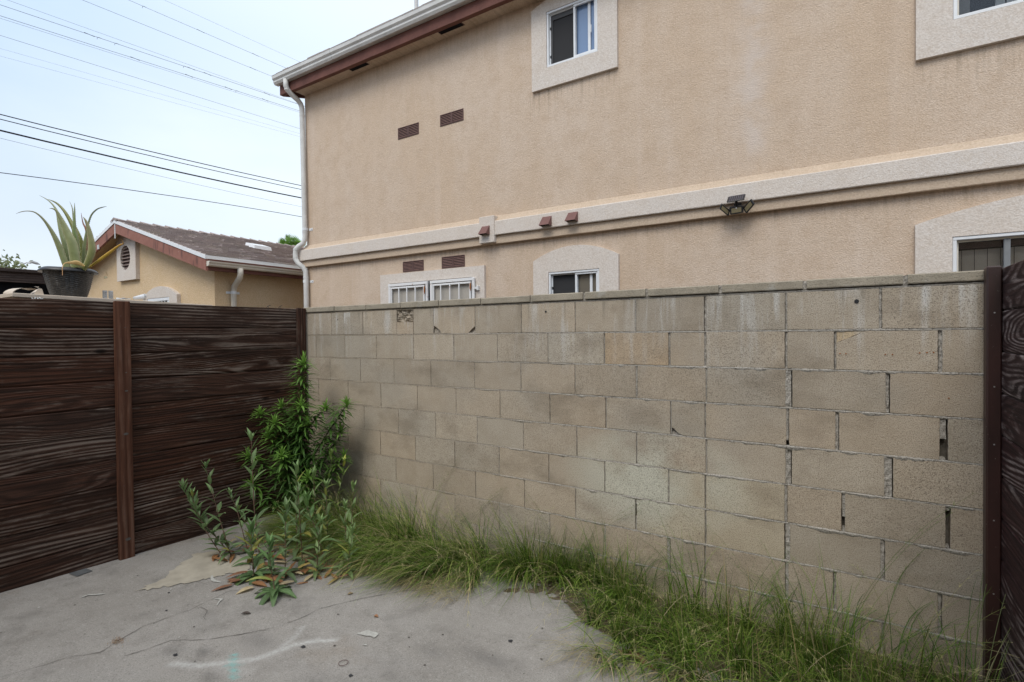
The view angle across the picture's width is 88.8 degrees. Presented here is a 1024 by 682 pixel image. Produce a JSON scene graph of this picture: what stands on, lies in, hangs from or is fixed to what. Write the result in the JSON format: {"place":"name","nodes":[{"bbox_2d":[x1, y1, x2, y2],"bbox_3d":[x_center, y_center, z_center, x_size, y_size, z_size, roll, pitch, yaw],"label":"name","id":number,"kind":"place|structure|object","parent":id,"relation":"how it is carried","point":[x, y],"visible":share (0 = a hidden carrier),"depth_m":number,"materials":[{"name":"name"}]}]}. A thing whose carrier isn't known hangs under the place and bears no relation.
{"place":"outdoors","nodes":[
{"label":"outdoors","id":0,"kind":"place"},
{"bbox_2d":[19,261,39,268],"bbox_3d":[-27.991,-1.572,30.431,0.166,6.243,0.939,0,1,33],"label":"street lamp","id":1,"kind":"object","parent":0,"point":[35,262],"visible":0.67,"depth_m":30.44,"materials":[{"name":"grey metal"}]},
{"bbox_2d":[9,0,286,99],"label":"overhead wire","id":2,"kind":"object","parent":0,"point":[135,45],"visible":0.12,"depth_m":10.54,"materials":[{"name":"grey metal"}]},
{"bbox_2d":[4,19,293,110],"bbox_3d":[-2.255,-6.521,18.782,0.005,4.950,67.680,0,1,33],"label":"overhead wire","id":3,"kind":"object","parent":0,"point":[137,61],"visible":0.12,"depth_m":10.48,"materials":[{"name":"grey metal"}]},
{"bbox_2d":[0,35,299,128],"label":"overhead wire","id":4,"kind":"object","parent":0,"point":[138,78],"visible":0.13,"depth_m":10.45,"materials":[{"name":"grey metal"}]},
{"bbox_2d":[0,48,299,133],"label":"overhead wire","id":5,"kind":"object","parent":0,"point":[137,87],"visible":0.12,"depth_m":10.45,"materials":[{"name":"grey metal"}]},
{"bbox_2d":[0,130,300,197],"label":"overhead wire","id":6,"kind":"object","parent":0,"point":[138,162],"visible":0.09,"depth_m":10.45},
{"bbox_2d":[0,114,300,185],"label":"overhead wire","id":7,"kind":"object","parent":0,"point":[139,148],"visible":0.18,"depth_m":10.43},
{"bbox_2d":[0,119,300,189],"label":"overhead wire","id":8,"kind":"object","parent":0,"point":[141,153],"visible":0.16,"depth_m":10.53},
{"bbox_2d":[0,172,300,216],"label":"overhead wire","id":9,"kind":"object","parent":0,"point":[140,191],"visible":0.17,"depth_m":10.56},
{"bbox_2d":[2,16,298,110],"bbox_3d":[-2.221,-6.531,18.743,0.008,4.902,67.671,0,1,33],"label":"overhead wire","id":10,"kind":"object","parent":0,"point":[140,60],"visible":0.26,"depth_m":10.51,"materials":[{"name":"grey metal"}]},
{"bbox_2d":[1,138,300,206],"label":"overhead wire","id":11,"kind":"object","parent":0,"point":[135,170],"visible":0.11,"depth_m":10.34,"materials":[{"name":"grey metal"}]},
{"bbox_2d":[5,57,299,136],"bbox_3d":[-2.237,-5.882,18.754,0.003,5.016,67.670,0,1,33],"label":"overhead wire","id":12,"kind":"object","parent":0,"point":[139,93],"visible":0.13,"depth_m":10.39,"materials":[{"name":"grey metal"}]},
{"bbox_2d":[2,5,304,106],"bbox_3d":[-2.285,-6.714,18.828,0.008,4.618,67.731,0,1,33],"label":"overhead wire","id":13,"kind":"object","parent":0,"point":[161,58],"visible":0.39,"depth_m":11.30,"materials":[{"name":"grey metal"}]},
{"bbox_2d":[83,0,267,74],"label":"overhead wire","id":14,"kind":"object","parent":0,"point":[173,36],"visible":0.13,"depth_m":10.99,"materials":[{"name":"grey metal"}]},
{"bbox_2d":[88,217,303,308],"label":"house","id":15,"kind":"structure","parent":0,"point":[157,263],"depth_m":8.46,"materials":[{"name":"yellow paint"}]},
{"bbox_2d":[148,297,168,301],"bbox_3d":[-5.717,-0.207,8.537,0.746,0.983,0.085,0,1,33],"label":"window","id":16,"kind":"structure","parent":15,"relation":"in","point":[166,299],"depth_m":8.46,"materials":[{"name":"white plastic"}]},
{"bbox_2d":[129,0,284,67],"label":"overhead wire","id":17,"kind":"object","parent":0,"point":[201,31],"visible":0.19,"depth_m":11.52,"materials":[{"name":"grey metal"}]},
{"bbox_2d":[0,0,430,269],"label":"sky","id":18,"kind":"structure","parent":0,"point":[299,30],"materials":[{"name":"blue"}]},
{"bbox_2d":[280,234,305,246],"bbox_3d":[-13.584,-2.659,32.373,2.347,8.081,2.245,0,1,33],"label":"tree","id":19,"kind":"object","parent":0,"point":[291,241],"visible":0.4,"depth_m":31.75,"materials":[{"name":"green plant"}]},
{"bbox_2d":[0,513,738,681],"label":"pavement","id":20,"kind":"structure","parent":0,"point":[167,613],"depth_m":2.79,"materials":[{"name":"concrete"}]},
{"bbox_2d":[107,637,123,646],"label":"plant litter","id":21,"kind":"object","parent":20,"relation":"on","point":[116,640],"visible":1,"depth_m":2.68,"materials":[{"name":"grey plant"}]},
{"bbox_2d":[0,298,307,592],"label":"wooden fence","id":22,"kind":"object","parent":20,"relation":"on","point":[119,420],"visible":0.81,"depth_m":3.71,"materials":[{"name":"brown wood"}]},
{"bbox_2d":[187,488,228,555],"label":"leafy weed","id":23,"kind":"object","parent":20,"relation":"on","point":[196,507],"visible":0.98,"depth_m":3.77,"materials":[{"name":"green plant"}]},
{"bbox_2d":[179,478,259,563],"bbox_3d":[-2.129,1.295,3.836,0.532,0.582,0.370,0,1,33],"label":"leafy weed","id":24,"kind":"object","parent":20,"relation":"on","point":[204,519],"visible":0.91,"depth_m":3.80,"materials":[{"name":"green plant"}]},
{"bbox_2d":[202,458,240,555],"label":"leafy weed","id":25,"kind":"object","parent":20,"relation":"on","point":[218,506],"visible":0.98,"depth_m":3.76,"materials":[{"name":"green plant"}]},
{"bbox_2d":[226,488,255,549],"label":"leafy weed","id":26,"kind":"object","parent":20,"relation":"on","point":[237,507],"visible":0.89,"depth_m":3.71,"materials":[{"name":"green plant"}]},
{"bbox_2d":[212,515,283,594],"bbox_3d":[-1.703,1.384,3.367,0.416,0.461,0.356,-1,1,-31],"label":"leafy weed","id":27,"kind":"object","parent":20,"relation":"on","point":[246,575],"visible":0.88,"depth_m":3.41,"materials":[{"name":"green plant"}]},
{"bbox_2d":[230,505,265,548],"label":"leafy weed","id":28,"kind":"object","parent":20,"relation":"on","point":[243,517],"visible":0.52,"depth_m":3.98,"materials":[{"name":"green plant"}]},
{"bbox_2d":[233,428,284,566],"bbox_3d":[-1.756,1.114,3.668,0.363,0.982,0.302,0,1,15],"label":"leafy weed","id":29,"kind":"object","parent":20,"relation":"on","point":[252,491],"visible":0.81,"depth_m":3.71,"materials":[{"name":"green plant"}]},
{"bbox_2d":[245,532,296,606],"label":"leafy weed","id":30,"kind":"object","parent":20,"relation":"on","point":[274,589],"visible":0.98,"depth_m":3.21,"materials":[{"name":"green plant"}]},
{"bbox_2d":[262,496,319,584],"bbox_3d":[-1.483,1.321,3.433,0.387,0.520,0.306,0,1,33],"label":"leafy weed","id":31,"kind":"object","parent":20,"relation":"on","point":[284,552],"visible":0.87,"depth_m":3.48,"materials":[{"name":"green plant"}]},
{"bbox_2d":[274,460,321,572],"bbox_3d":[-1.452,1.217,3.649,0.412,0.745,0.291,0,1,33],"label":"leafy weed","id":32,"kind":"object","parent":20,"relation":"on","point":[297,507],"visible":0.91,"depth_m":3.69,"materials":[{"name":"green plant"}]},
{"bbox_2d":[271,483,331,559],"bbox_3d":[-1.544,1.322,3.836,0.484,0.504,0.442,0,1,33],"label":"leafy weed","id":33,"kind":"object","parent":20,"relation":"on","point":[294,521],"visible":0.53,"depth_m":3.87,"materials":[{"name":"green plant"}]},
{"bbox_2d":[293,513,336,583],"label":"leafy weed","id":34,"kind":"object","parent":20,"relation":"on","point":[314,563],"visible":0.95,"depth_m":3.48,"materials":[{"name":"green plant"}]},
{"bbox_2d":[304,465,330,544],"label":"leafy weed","id":35,"kind":"object","parent":20,"relation":"on","point":[313,471],"visible":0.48,"depth_m":4.06,"materials":[{"name":"green plant"}]},
{"bbox_2d":[310,478,338,556],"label":"leafy weed","id":36,"kind":"object","parent":20,"relation":"on","point":[326,483],"visible":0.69,"depth_m":3.91,"materials":[{"name":"green plant"}]},
{"bbox_2d":[299,489,353,570],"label":"leafy weed","id":37,"kind":"object","parent":20,"relation":"on","point":[306,498],"visible":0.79,"depth_m":3.66,"materials":[{"name":"green plant"}]},
{"bbox_2d":[324,498,359,568],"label":"leafy weed","id":38,"kind":"object","parent":20,"relation":"on","point":[344,502],"visible":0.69,"depth_m":3.67,"materials":[{"name":"green plant"}]},
{"bbox_2d":[328,522,394,583],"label":"leafy weed","id":39,"kind":"object","parent":20,"relation":"on","point":[345,555],"visible":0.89,"depth_m":3.46,"materials":[{"name":"green plant"}]},
{"bbox_2d":[620,650,653,669],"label":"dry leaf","id":40,"kind":"object","parent":20,"relation":"on","point":[639,658],"visible":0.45,"depth_m":2.52,"materials":[{"name":"plant"}]},
{"bbox_2d":[272,0,1023,307],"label":"stucco house","id":41,"kind":"structure","parent":0,"point":[460,149],"depth_m":5.02,"materials":[{"name":"beige paint"}]},
{"bbox_2d":[546,0,597,66],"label":"window","id":42,"kind":"structure","parent":41,"relation":"in","point":[572,27],"depth_m":5.49,"materials":[{"name":"white plastic"}]},
{"bbox_2d":[549,269,598,293],"bbox_3d":[0.666,-0.262,5.520,0.586,0.951,0.075,0,1,33],"label":"window","id":43,"kind":"structure","parent":41,"relation":"in","point":[578,280],"depth_m":5.52,"materials":[{"name":"white plastic"}]},
{"bbox_2d":[720,194,754,215],"bbox_3d":[1.939,-1.176,4.511,0.283,0.165,0.146,0,1,33],"label":"solar flood light","id":44,"kind":"object","parent":41,"relation":"attached to","point":[737,208],"visible":1,"depth_m":4.49,"materials":[{"name":"black plastic"}]},
{"bbox_2d":[952,231,1023,271],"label":"window","id":45,"kind":"structure","parent":41,"relation":"in","point":[976,252],"depth_m":3.81,"materials":[{"name":"white plastic"}]},
{"bbox_2d":[953,0,1023,19],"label":"window","id":46,"kind":"structure","parent":41,"relation":"in","point":[961,8],"depth_m":3.83,"materials":[{"name":"white plastic"}]},
{"bbox_2d":[313,503,982,681],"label":"soil strip","id":47,"kind":"object","parent":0,"point":[573,607],"visible":0.09,"depth_m":2.76,"materials":[{"name":"brown soil"}]},
{"bbox_2d":[235,350,355,521],"bbox_3d":[-1.763,0.839,4.333,1.048,1.525,0.561,0,1,18],"label":"bushy weed","id":48,"kind":"object","parent":47,"relation":"on","point":[289,454],"visible":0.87,"depth_m":4.33,"materials":[{"name":"green plant"}]},
{"bbox_2d":[316,445,337,520],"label":"leafy weed","id":49,"kind":"object","parent":47,"relation":"on","point":[330,455],"visible":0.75,"depth_m":4.28,"materials":[{"name":"green plant"}]},
{"bbox_2d":[321,454,349,518],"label":"leafy weed","id":50,"kind":"object","parent":47,"relation":"on","point":[342,470],"visible":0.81,"depth_m":4.23,"materials":[{"name":"green plant"}]},
{"bbox_2d":[329,480,361,551],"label":"leafy weed","id":51,"kind":"object","parent":47,"relation":"on","point":[350,517],"visible":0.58,"depth_m":3.93,"materials":[{"name":"green plant"}]},
{"bbox_2d":[236,465,1023,681],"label":"grass","id":52,"kind":"structure","parent":47,"relation":"on","point":[389,550],"depth_m":2.79,"materials":[{"name":"green plant"}]},
{"label":"ground","id":53,"kind":"structure","parent":0,"visible":0},
{"bbox_2d":[0,249,40,268],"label":"garden tree","id":54,"kind":"object","parent":53,"relation":"on","point":[15,265],"visible":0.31,"depth_m":10.48,"materials":[{"name":"green plant"}]},
{"bbox_2d":[0,267,49,294],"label":"carport","id":55,"kind":"object","parent":53,"relation":"on","point":[11,278],"visible":0.01,"depth_m":6.08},
{"bbox_2d":[0,293,212,305],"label":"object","id":56,"kind":"structure","parent":53,"relation":"on","point":[29,296],"depth_m":3.73,"materials":[{"name":"grey concrete"}]},
{"bbox_2d":[3,286,43,294],"bbox_3d":[-3.364,-0.344,3.607,0.160,0.062,0.179,0,1,33],"label":"bent sheet","id":57,"kind":"object","parent":56,"relation":"on","point":[39,290],"visible":0.98,"depth_m":3.60,"materials":[{"name":"white metal"}]},
{"bbox_2d":[37,266,98,296],"bbox_3d":[-3.288,-0.430,3.882,0.352,0.215,0.352,0,1,33],"label":"flower pot","id":58,"kind":"object","parent":56,"relation":"on","point":[74,281],"visible":0.92,"depth_m":3.78,"materials":[{"name":"black plastic"}]},
{"bbox_2d":[16,195,123,278],"bbox_3d":[-3.170,-0.775,3.831,0.712,0.621,0.287,-1,1,0],"label":"aloe plant","id":59,"kind":"object","parent":58,"relation":"in","point":[75,249],"visible":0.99,"depth_m":3.81,"materials":[{"name":"green plant"}]},
{"bbox_2d":[102,290,106,297],"bbox_3d":[-3.116,-0.354,4.007,0.014,0.066,0.031,0,1,33],"label":"metal bracket","id":60,"kind":"object","parent":56,"relation":"on","point":[104,293],"visible":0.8,"depth_m":4.00,"materials":[{"name":"grey metal"}]},
{"bbox_2d":[108,291,112,298],"bbox_3d":[-3.096,-0.355,4.039,0.014,0.066,0.031,0,1,33],"label":"metal bracket","id":61,"kind":"object","parent":56,"relation":"on","point":[110,294],"visible":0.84,"depth_m":4.03,"materials":[{"name":"grey metal"}]},
{"bbox_2d":[133,294,146,299],"bbox_3d":[-2.990,-0.355,4.197,0.051,0.052,0.085,0,1,33],"label":"spot lamp","id":62,"kind":"object","parent":56,"relation":"on","point":[141,297],"visible":1,"depth_m":4.20,"materials":[{"name":"white plastic"}]},
{"bbox_2d":[306,270,983,678],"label":"block wall","id":63,"kind":"structure","parent":53,"relation":"on","point":[796,426],"depth_m":2.97,"materials":[{"name":"concrete"}]},
{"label":"pavement","id":64,"kind":"structure","parent":0,"visible":0},
{"bbox_2d":[983,260,1023,681],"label":"wooden fence","id":65,"kind":"object","parent":64,"relation":"on","point":[1003,490],"visible":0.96,"depth_m":2.22,"materials":[{"name":"brown wood"}]}
]}

